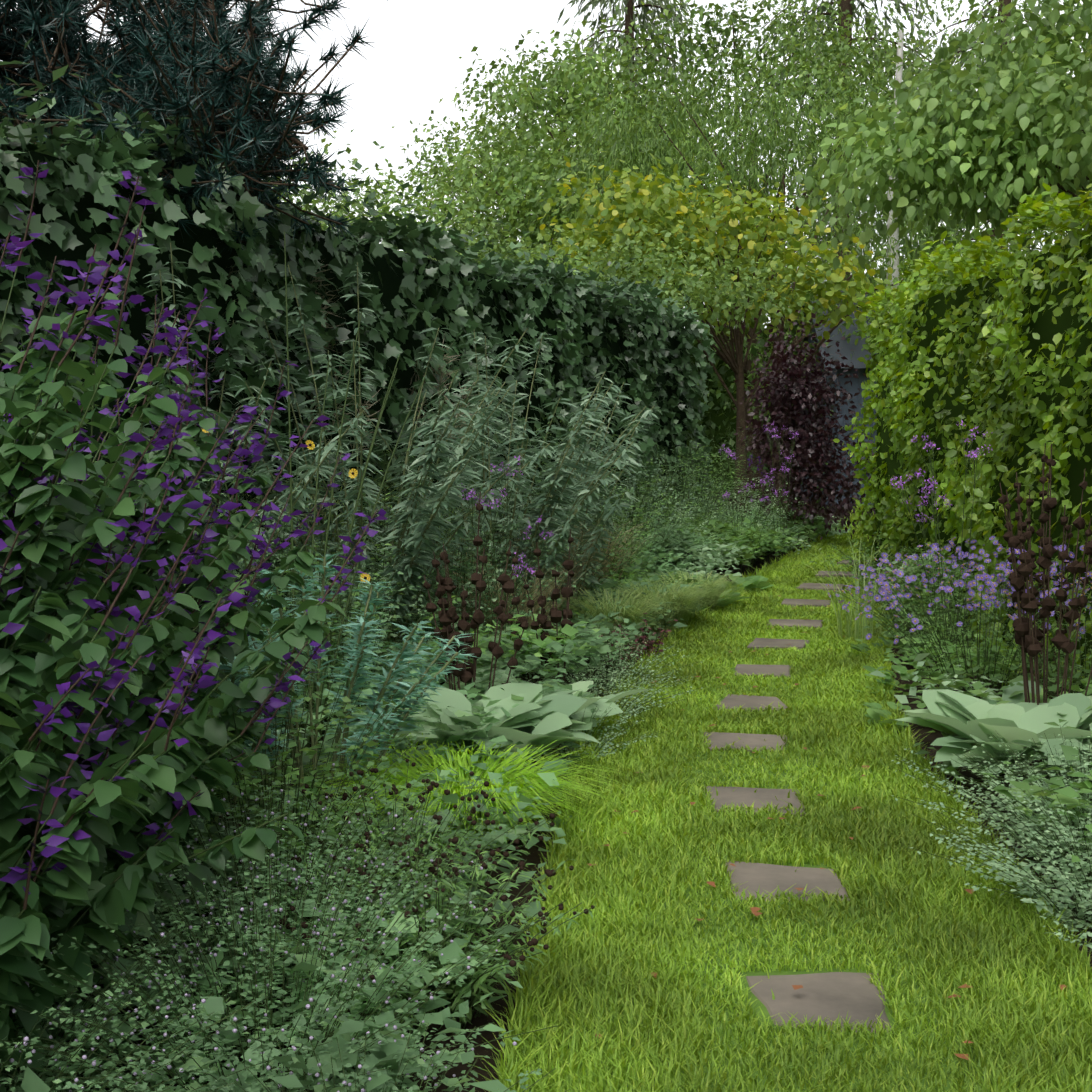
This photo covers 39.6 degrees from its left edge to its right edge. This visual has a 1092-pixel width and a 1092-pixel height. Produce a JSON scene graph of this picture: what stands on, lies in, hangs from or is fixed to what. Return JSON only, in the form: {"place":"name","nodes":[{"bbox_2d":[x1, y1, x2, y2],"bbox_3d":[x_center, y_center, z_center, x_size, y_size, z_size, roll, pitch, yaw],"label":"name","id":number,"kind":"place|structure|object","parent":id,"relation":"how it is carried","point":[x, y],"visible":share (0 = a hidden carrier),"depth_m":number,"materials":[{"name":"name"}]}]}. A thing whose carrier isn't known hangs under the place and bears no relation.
{"place":"outdoors","nodes":[
{"label":"outdoors","id":0,"kind":"place"},
{"bbox_2d":[0,0,387,264],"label":"pine","id":1,"kind":"object","parent":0,"point":[272,74],"depth_m":8.93,"materials":[{"name":"green plant"}]},
{"bbox_2d":[0,0,1088,327],"label":"sky","id":2,"kind":"structure","parent":0,"point":[415,63],"materials":[{"name":"white"}]},
{"bbox_2d":[47,490,1091,1091],"bbox_3d":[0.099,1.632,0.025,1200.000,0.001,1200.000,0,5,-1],"label":"ground","id":3,"kind":"structure","parent":0,"point":[533,856],"depth_m":5.37,"materials":[{"name":"soil"}]},
{"bbox_2d":[0,38,715,659],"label":"ivy hedge","id":4,"kind":"object","parent":3,"relation":"on","point":[592,328],"visible":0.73,"depth_m":10.54,"materials":[{"name":"green plant"}]},
{"bbox_2d":[0,160,1091,1091],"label":"border","id":5,"kind":"object","parent":3,"relation":"on","point":[456,735],"depth_m":4.78,"materials":[{"name":"green plant"}]},
{"bbox_2d":[687,321,798,489],"bbox_3d":[4.427,-3.885,39.255,78.490,5.353,2.673,0,5,-1],"label":"hedge","id":6,"kind":"object","parent":3,"relation":"on","point":[713,417],"visible":0.02,"depth_m":38.98,"materials":[{"name":"green plant"}]},
{"bbox_2d":[792,291,877,505],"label":"shed","id":7,"kind":"structure","parent":3,"relation":"on","point":[844,347],"depth_m":30.92,"materials":[{"name":"grey"}]},
{"bbox_2d":[833,182,1091,698],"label":"beech hedge","id":8,"kind":"object","parent":3,"relation":"on","point":[999,344],"visible":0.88,"depth_m":10.94,"materials":[{"name":"green plant"}]},
{"bbox_2d":[269,0,1091,549],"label":"trees","id":9,"kind":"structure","parent":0,"point":[961,158],"depth_m":25.75,"materials":[{"name":"green plant"}]},
{"bbox_2d":[458,505,1091,1091],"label":"lawn path","id":10,"kind":"structure","parent":0,"point":[757,1003],"depth_m":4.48,"materials":[{"name":"green plant"}]},
{"bbox_2d":[703,559,891,1032],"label":"stepping stones","id":11,"kind":"object","parent":10,"relation":"on","point":[832,995],"visible":0.56,"depth_m":5.30,"materials":[{"name":"grey stone"}]},
{"bbox_2d":[557,0,1089,327],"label":"birch tree","id":12,"kind":"object","parent":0,"point":[641,19],"depth_m":48.90,"materials":[{"name":"green plant"}]}
]}

